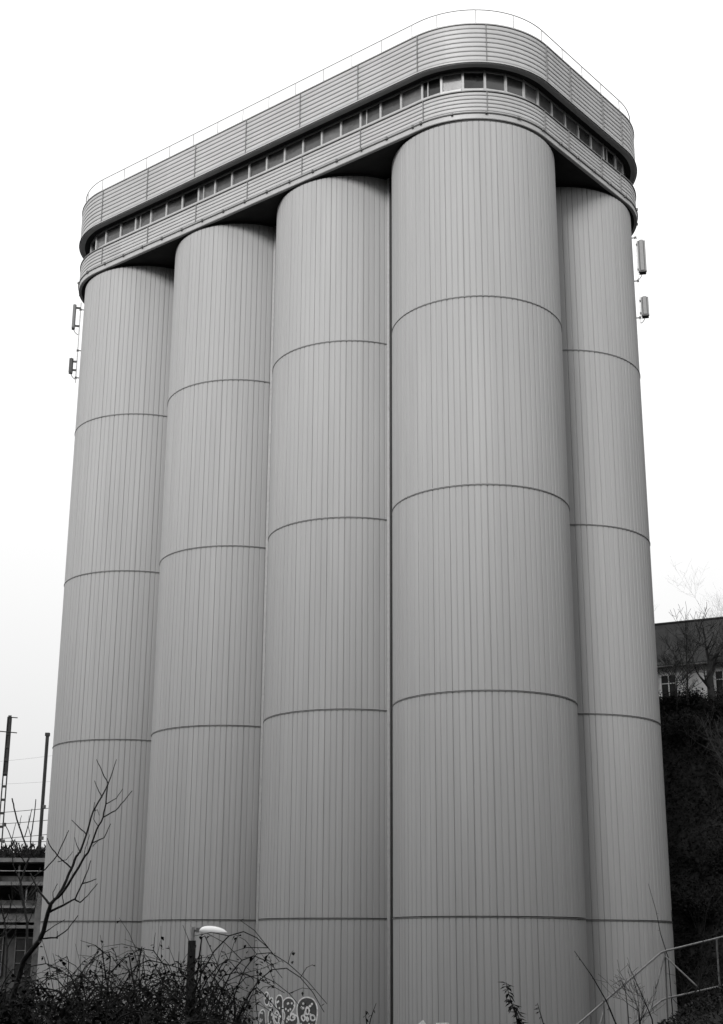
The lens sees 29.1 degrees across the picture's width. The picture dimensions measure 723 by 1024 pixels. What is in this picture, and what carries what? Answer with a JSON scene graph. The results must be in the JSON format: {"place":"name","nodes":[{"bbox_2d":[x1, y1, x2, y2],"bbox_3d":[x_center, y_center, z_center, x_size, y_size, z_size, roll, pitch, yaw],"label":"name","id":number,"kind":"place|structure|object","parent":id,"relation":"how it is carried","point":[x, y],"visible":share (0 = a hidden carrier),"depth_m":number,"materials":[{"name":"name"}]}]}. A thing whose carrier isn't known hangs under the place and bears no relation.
{"place":"outdoors","nodes":[
{"label":"outdoors","id":0,"kind":"place"},
{"bbox_2d":[0,0,722,846],"label":"sky","id":1,"kind":"structure","parent":0,"point":[90,90],"materials":[{"name":"white"}]},
{"bbox_2d":[659,696,722,1023],"bbox_3d":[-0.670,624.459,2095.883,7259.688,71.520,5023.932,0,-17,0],"label":"ground","id":2,"kind":"structure","parent":0,"point":[681,833],"depth_m":79.63,"materials":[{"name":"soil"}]},
{"bbox_2d":[0,882,16,1007],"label":"bare shrub","id":3,"kind":"object","parent":2,"relation":"on","point":[4,918],"visible":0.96,"depth_m":16.37,"materials":[{"name":"black plant"}]},
{"bbox_2d":[0,715,17,851],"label":"railway mast","id":4,"kind":"object","parent":2,"relation":"on","point":[7,747],"visible":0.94,"depth_m":87.27,"materials":[{"name":"metal"}]},
{"bbox_2d":[0,876,42,983],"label":"bare tree","id":5,"kind":"object","parent":2,"relation":"on","point":[19,918],"visible":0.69,"depth_m":77.38,"materials":[{"name":"black plant"}]},
{"bbox_2d":[4,798,40,1008],"bbox_3d":[-5.085,6.571,20.342,0.620,4.794,0.807,0,-17,0],"label":"bare shrub","id":6,"kind":"object","parent":2,"relation":"on","point":[22,896],"visible":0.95,"depth_m":20.86,"materials":[{"name":"black plant"}]},
{"bbox_2d":[0,841,45,1022],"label":"building","id":7,"kind":"structure","parent":2,"relation":"on","point":[17,950],"depth_m":80.82,"materials":[{"name":"paint"}]},
{"bbox_2d":[0,932,3,975],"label":"window","id":8,"kind":"structure","parent":7,"relation":"in","point":[1,948],"depth_m":80.51,"materials":[{"name":"black glass"}]},
{"bbox_2d":[0,839,45,857],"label":"roof weeds","id":9,"kind":"object","parent":7,"relation":"on","point":[40,853],"visible":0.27,"depth_m":82.22,"materials":[{"name":"black plant"}]},
{"bbox_2d":[13,932,32,976],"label":"window","id":10,"kind":"structure","parent":7,"relation":"in","point":[20,947],"depth_m":80.59,"materials":[{"name":"black glass"}]},
{"bbox_2d":[38,733,49,848],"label":"railway mast","id":11,"kind":"object","parent":2,"relation":"on","point":[42,808],"visible":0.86,"depth_m":86.66,"materials":[{"name":"metal"}]},
{"bbox_2d":[6,759,131,1023],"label":"bare sapling","id":12,"kind":"object","parent":2,"relation":"on","point":[36,944],"visible":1,"depth_m":12.37,"materials":[{"name":"black plant"}]},
{"bbox_2d":[0,956,137,1022],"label":"bramble bush","id":13,"kind":"object","parent":2,"relation":"on","point":[9,992],"visible":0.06,"depth_m":13.82,"materials":[{"name":"black plant"}]},
{"bbox_2d":[0,955,156,1023],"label":"bramble bush","id":14,"kind":"object","parent":2,"relation":"on","point":[58,1016],"visible":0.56,"depth_m":12.36,"materials":[{"name":"black plant"}]},
{"bbox_2d":[0,955,177,1023],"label":"bramble bush","id":15,"kind":"object","parent":2,"relation":"on","point":[83,1013],"visible":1,"depth_m":10.28,"materials":[{"name":"black plant"}]},
{"bbox_2d":[3,940,242,1023],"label":"bramble bush","id":16,"kind":"object","parent":2,"relation":"on","point":[190,1020],"visible":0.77,"depth_m":10.88,"materials":[{"name":"black plant"}]},
{"bbox_2d":[0,944,261,1023],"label":"bramble bush","id":17,"kind":"object","parent":2,"relation":"on","point":[151,995],"visible":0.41,"depth_m":13.14,"materials":[{"name":"black plant"}]},
{"bbox_2d":[9,918,326,1023],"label":"bramble bush","id":18,"kind":"object","parent":2,"relation":"on","point":[193,994],"visible":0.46,"depth_m":14.55,"materials":[{"name":"black plant"}]},
{"bbox_2d":[142,957,268,1023],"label":"bramble bush","id":19,"kind":"object","parent":2,"relation":"on","point":[215,1012],"visible":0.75,"depth_m":13.17,"materials":[{"name":"black plant"}]},
{"bbox_2d":[184,926,226,1023],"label":"street lamp","id":20,"kind":"object","parent":2,"relation":"on","point":[208,929],"visible":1,"depth_m":30.48,"materials":[{"name":"metal"}]},
{"bbox_2d":[213,961,282,1022],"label":"weed plant","id":21,"kind":"object","parent":2,"relation":"on","point":[236,976],"visible":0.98,"depth_m":13.28,"materials":[{"name":"black plant"}]},
{"bbox_2d":[34,9,677,1023],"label":"silo building","id":22,"kind":"structure","parent":2,"relation":"on","point":[358,695],"depth_m":64.96,"materials":[{"name":"metal"}]},
{"bbox_2d":[68,303,83,382],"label":"antenna mast","id":23,"kind":"object","parent":22,"relation":"attached to","point":[72,360],"visible":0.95,"depth_m":80.98,"materials":[{"name":"metal"}]},
{"bbox_2d":[90,237,95,251],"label":"window","id":24,"kind":"structure","parent":22,"relation":"in","point":[92,247],"depth_m":82.47,"materials":[{"name":"grey glass"}]},
{"bbox_2d":[95,229,105,249],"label":"window","id":25,"kind":"structure","parent":22,"relation":"in","point":[100,238],"depth_m":81.48,"materials":[{"name":"grey glass"}]},
{"bbox_2d":[105,223,119,244],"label":"window","id":26,"kind":"structure","parent":22,"relation":"in","point":[112,233],"depth_m":80.69,"materials":[{"name":"grey glass"}]},
{"bbox_2d":[119,216,134,238],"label":"window","id":27,"kind":"structure","parent":22,"relation":"in","point":[127,226],"depth_m":79.92,"materials":[{"name":"grey glass"}]},
{"bbox_2d":[134,208,150,231],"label":"window","id":28,"kind":"structure","parent":22,"relation":"in","point":[142,219],"depth_m":79.13,"materials":[{"name":"grey glass"}]},
{"bbox_2d":[150,201,165,223],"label":"window","id":29,"kind":"structure","parent":22,"relation":"in","point":[157,212],"depth_m":78.38,"materials":[{"name":"grey glass"}]},
{"bbox_2d":[165,194,181,217],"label":"window","id":30,"kind":"structure","parent":22,"relation":"in","point":[173,205],"depth_m":77.60,"materials":[{"name":"grey glass"}]},
{"bbox_2d":[181,186,197,209],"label":"window","id":31,"kind":"structure","parent":22,"relation":"in","point":[189,198],"depth_m":76.84,"materials":[{"name":"grey glass"}]},
{"bbox_2d":[197,178,214,202],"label":"window","id":32,"kind":"structure","parent":22,"relation":"in","point":[205,190],"depth_m":76.04,"materials":[{"name":"grey glass"}]},
{"bbox_2d":[214,171,230,194],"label":"window","id":33,"kind":"structure","parent":22,"relation":"in","point":[222,183],"depth_m":75.28,"materials":[{"name":"grey glass"}]},
{"bbox_2d":[231,162,248,186],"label":"window","id":34,"kind":"structure","parent":22,"relation":"in","point":[239,175],"depth_m":74.51,"materials":[{"name":"grey glass"}]},
{"bbox_2d":[248,154,265,179],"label":"window","id":35,"kind":"structure","parent":22,"relation":"in","point":[256,167],"depth_m":73.74,"materials":[{"name":"grey glass"}]},
{"bbox_2d":[266,146,283,170],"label":"window","id":36,"kind":"structure","parent":22,"relation":"in","point":[275,158],"depth_m":72.95,"materials":[{"name":"grey glass"}]},
{"bbox_2d":[284,138,301,162],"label":"window","id":37,"kind":"structure","parent":22,"relation":"in","point":[292,150],"depth_m":72.17,"materials":[{"name":"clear glass"}]},
{"bbox_2d":[302,129,320,154],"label":"window","id":38,"kind":"structure","parent":22,"relation":"in","point":[312,141],"depth_m":71.40,"materials":[{"name":"grey glass"}]},
{"bbox_2d":[321,120,339,145],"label":"window","id":39,"kind":"structure","parent":22,"relation":"in","point":[329,133],"depth_m":70.62,"materials":[{"name":"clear glass"}]},
{"bbox_2d":[340,111,359,137],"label":"window","id":40,"kind":"structure","parent":22,"relation":"in","point":[349,124],"depth_m":69.85,"materials":[{"name":"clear glass"}]},
{"bbox_2d":[359,101,379,128],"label":"window","id":41,"kind":"structure","parent":22,"relation":"in","point":[370,114],"depth_m":69.07,"materials":[{"name":"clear glass"}]},
{"bbox_2d":[380,92,399,118],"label":"window","id":42,"kind":"structure","parent":22,"relation":"in","point":[390,105],"depth_m":68.29,"materials":[{"name":"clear glass"}]},
{"bbox_2d":[400,82,420,109],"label":"window","id":43,"kind":"structure","parent":22,"relation":"in","point":[410,96],"depth_m":67.53,"materials":[{"name":"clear glass"}]},
{"bbox_2d":[421,75,439,100],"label":"window","id":44,"kind":"structure","parent":22,"relation":"in","point":[430,87],"depth_m":66.86,"materials":[{"name":"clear glass"}]},
{"bbox_2d":[440,71,461,93],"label":"window","id":45,"kind":"structure","parent":22,"relation":"in","point":[450,82],"depth_m":66.44,"materials":[{"name":"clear glass"}]},
{"bbox_2d":[461,71,483,90],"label":"window","id":46,"kind":"structure","parent":22,"relation":"in","point":[471,80],"depth_m":66.27,"materials":[{"name":"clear glass"}]},
{"bbox_2d":[483,70,504,91],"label":"window","id":47,"kind":"structure","parent":22,"relation":"in","point":[492,81],"depth_m":66.34,"materials":[{"name":"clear glass"}]},
{"bbox_2d":[504,73,522,96],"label":"window","id":48,"kind":"structure","parent":22,"relation":"in","point":[512,85],"depth_m":66.66,"materials":[{"name":"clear glass"}]},
{"bbox_2d":[522,79,536,102],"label":"window","id":49,"kind":"structure","parent":22,"relation":"in","point":[528,90],"depth_m":67.24,"materials":[{"name":"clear glass"}]},
{"bbox_2d":[536,88,550,113],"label":"window","id":50,"kind":"structure","parent":22,"relation":"in","point":[542,100],"depth_m":68.03,"materials":[{"name":"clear glass"}]},
{"bbox_2d":[550,100,563,124],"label":"window","id":51,"kind":"structure","parent":22,"relation":"in","point":[555,110],"depth_m":69.00,"materials":[{"name":"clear glass"}]},
{"bbox_2d":[563,111,576,135],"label":"window","id":52,"kind":"structure","parent":22,"relation":"in","point":[568,121],"depth_m":69.90,"materials":[{"name":"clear glass"}]},
{"bbox_2d":[576,122,589,145],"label":"window","id":53,"kind":"structure","parent":22,"relation":"in","point":[582,133],"depth_m":70.84,"materials":[{"name":"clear glass"}]},
{"bbox_2d":[589,133,602,156],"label":"window","id":54,"kind":"structure","parent":22,"relation":"in","point":[594,143],"depth_m":71.75,"materials":[{"name":"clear glass"}]},
{"bbox_2d":[601,143,614,166],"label":"window","id":55,"kind":"structure","parent":22,"relation":"in","point":[607,154],"depth_m":72.68,"materials":[{"name":"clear glass"}]},
{"bbox_2d":[614,154,621,173],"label":"window","id":56,"kind":"structure","parent":22,"relation":"in","point":[617,163],"depth_m":73.54,"materials":[{"name":"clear glass"}]},
{"bbox_2d":[632,233,648,322],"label":"antenna mast","id":57,"kind":"object","parent":22,"relation":"attached to","point":[640,250],"visible":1,"depth_m":72.46,"materials":[{"name":"metal"}]},
{"bbox_2d":[501,982,521,1023],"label":"weed plant","id":58,"kind":"object","parent":2,"relation":"on","point":[509,1001],"visible":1,"depth_m":14.16,"materials":[{"name":"black plant"}]},
{"bbox_2d":[508,1004,526,1023],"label":"weed plant","id":59,"kind":"object","parent":2,"relation":"on","point":[517,1013],"visible":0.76,"depth_m":14.49,"materials":[{"name":"black plant"}]},
{"bbox_2d":[574,951,616,1023],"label":"weed plant","id":60,"kind":"object","parent":2,"relation":"on","point":[600,991],"visible":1,"depth_m":17.97,"materials":[{"name":"grey plant"}]},
{"bbox_2d":[619,980,631,1023],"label":"weed plant","id":61,"kind":"object","parent":2,"relation":"on","point":[627,1003],"visible":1,"depth_m":18.87,"materials":[{"name":"grey plant"}]},
{"bbox_2d":[595,958,661,1023],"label":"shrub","id":62,"kind":"object","parent":2,"relation":"on","point":[622,985],"visible":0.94,"depth_m":22.78,"materials":[{"name":"grey plant"}]},
{"bbox_2d":[627,963,652,1023],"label":"weed plant","id":63,"kind":"object","parent":2,"relation":"on","point":[642,996],"visible":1,"depth_m":19.84,"materials":[{"name":"grey plant"}]},
{"bbox_2d":[577,936,722,1023],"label":"metal railing","id":64,"kind":"object","parent":2,"relation":"on","point":[628,980],"visible":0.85,"depth_m":23.63,"materials":[{"name":"metal"}]},
{"bbox_2d":[659,684,690,712],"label":"evergreen shrub","id":65,"kind":"object","parent":2,"relation":"on","point":[669,702],"visible":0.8,"depth_m":88.16,"materials":[{"name":"black plant"}]},
{"bbox_2d":[671,910,683,1012],"bbox_3d":[5.633,8.262,24.673,0.170,2.330,0.033,0,-17,0],"label":"weed plant","id":66,"kind":"object","parent":2,"relation":"on","point":[677,965],"visible":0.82,"depth_m":24.73,"materials":[{"name":"plant"}]},
{"bbox_2d":[657,639,712,713],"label":"bare tree","id":67,"kind":"object","parent":2,"relation":"on","point":[669,663],"visible":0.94,"depth_m":88.08,"materials":[{"name":"black plant"}]},
{"bbox_2d":[655,616,722,698],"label":"house","id":68,"kind":"structure","parent":2,"relation":"on","point":[663,683],"depth_m":95.10,"materials":[{"name":"tile"}]},
{"bbox_2d":[660,674,677,698],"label":"window","id":69,"kind":"structure","parent":68,"relation":"in","point":[664,684],"depth_m":94.47,"materials":[{"name":"clear glass"}]},
{"bbox_2d":[714,669,722,696],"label":"window","id":70,"kind":"structure","parent":68,"relation":"in","point":[718,683],"depth_m":92.92,"materials":[{"name":"clear glass"}]},
{"bbox_2d":[660,706,718,748],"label":"evergreen shrub","id":71,"kind":"object","parent":2,"relation":"on","point":[685,736],"visible":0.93,"depth_m":84.84,"materials":[{"name":"black plant"}]},
{"bbox_2d":[657,983,722,1023],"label":"undergrowth","id":72,"kind":"object","parent":2,"relation":"on","point":[688,1016],"visible":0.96,"depth_m":19.26,"materials":[{"name":"black plant"}]},
{"bbox_2d":[648,884,673,1022],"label":"weed plant","id":73,"kind":"object","parent":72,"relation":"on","point":[668,961],"visible":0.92,"depth_m":25.68,"materials":[{"name":"grey plant"}]},
{"bbox_2d":[658,601,722,708],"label":"bare tree","id":74,"kind":"object","parent":2,"relation":"on","point":[684,644],"visible":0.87,"depth_m":89.74,"materials":[{"name":"black plant"}]},
{"bbox_2d":[670,685,711,706],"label":"evergreen shrub","id":75,"kind":"object","parent":2,"relation":"on","point":[696,695],"visible":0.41,"depth_m":89.68,"materials":[{"name":"black plant"}]},
{"bbox_2d":[671,951,720,1021],"bbox_3d":[5.461,8.029,23.024,1.058,1.482,0.756,7,-18,-20],"label":"bare tree","id":76,"kind":"object","parent":2,"relation":"on","point":[697,988],"visible":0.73,"depth_m":23.14,"materials":[{"name":"black plant"}]},
{"bbox_2d":[670,872,722,935],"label":"evergreen shrub","id":77,"kind":"object","parent":2,"relation":"on","point":[699,909],"visible":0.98,"depth_m":75.08,"materials":[{"name":"black plant"}]},
{"bbox_2d":[670,932,722,992],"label":"bare tree","id":78,"kind":"object","parent":2,"relation":"on","point":[709,971],"visible":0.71,"depth_m":24.07,"materials":[{"name":"black plant"}]},
{"bbox_2d":[670,556,722,618],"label":"bare tree","id":79,"kind":"object","parent":2,"relation":"on","point":[706,599],"visible":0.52,"depth_m":105.04,"materials":[{"name":"grey plant"}]},
{"bbox_2d":[676,967,722,1014],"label":"evergreen shrub","id":80,"kind":"object","parent":2,"relation":"on","point":[709,982],"visible":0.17,"depth_m":69.70,"materials":[{"name":"black plant"}]},
{"bbox_2d":[678,705,722,787],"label":"bare tree","id":81,"kind":"object","parent":2,"relation":"on","point":[718,753],"visible":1,"depth_m":81.01,"materials":[{"name":"black plant"}]},
{"bbox_2d":[680,617,722,706],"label":"bare tree","id":82,"kind":"object","parent":2,"relation":"on","point":[708,681],"visible":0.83,"depth_m":90.76,"materials":[{"name":"black plant"}]},
{"bbox_2d":[688,677,722,720],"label":"evergreen shrub","id":83,"kind":"object","parent":2,"relation":"on","point":[719,708],"visible":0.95,"depth_m":86.67,"materials":[{"name":"black plant"}]},
{"bbox_2d":[699,889,713,1014],"bbox_3d":[5.192,6.679,20.975,0.378,1.934,0.062,-1,-17,5],"label":"weed plant","id":84,"kind":"object","parent":2,"relation":"on","point":[702,949],"visible":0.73,"depth_m":20.98,"materials":[{"name":"black plant"}]},
{"bbox_2d":[697,824,722,882],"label":"evergreen shrub","id":85,"kind":"object","parent":2,"relation":"on","point":[720,845],"visible":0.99,"depth_m":77.36,"materials":[{"name":"black plant"}]},
{"bbox_2d":[701,622,722,684],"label":"bare tree","id":86,"kind":"object","parent":2,"relation":"on","point":[721,665],"visible":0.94,"depth_m":90.42,"materials":[{"name":"black plant"}]}
]}

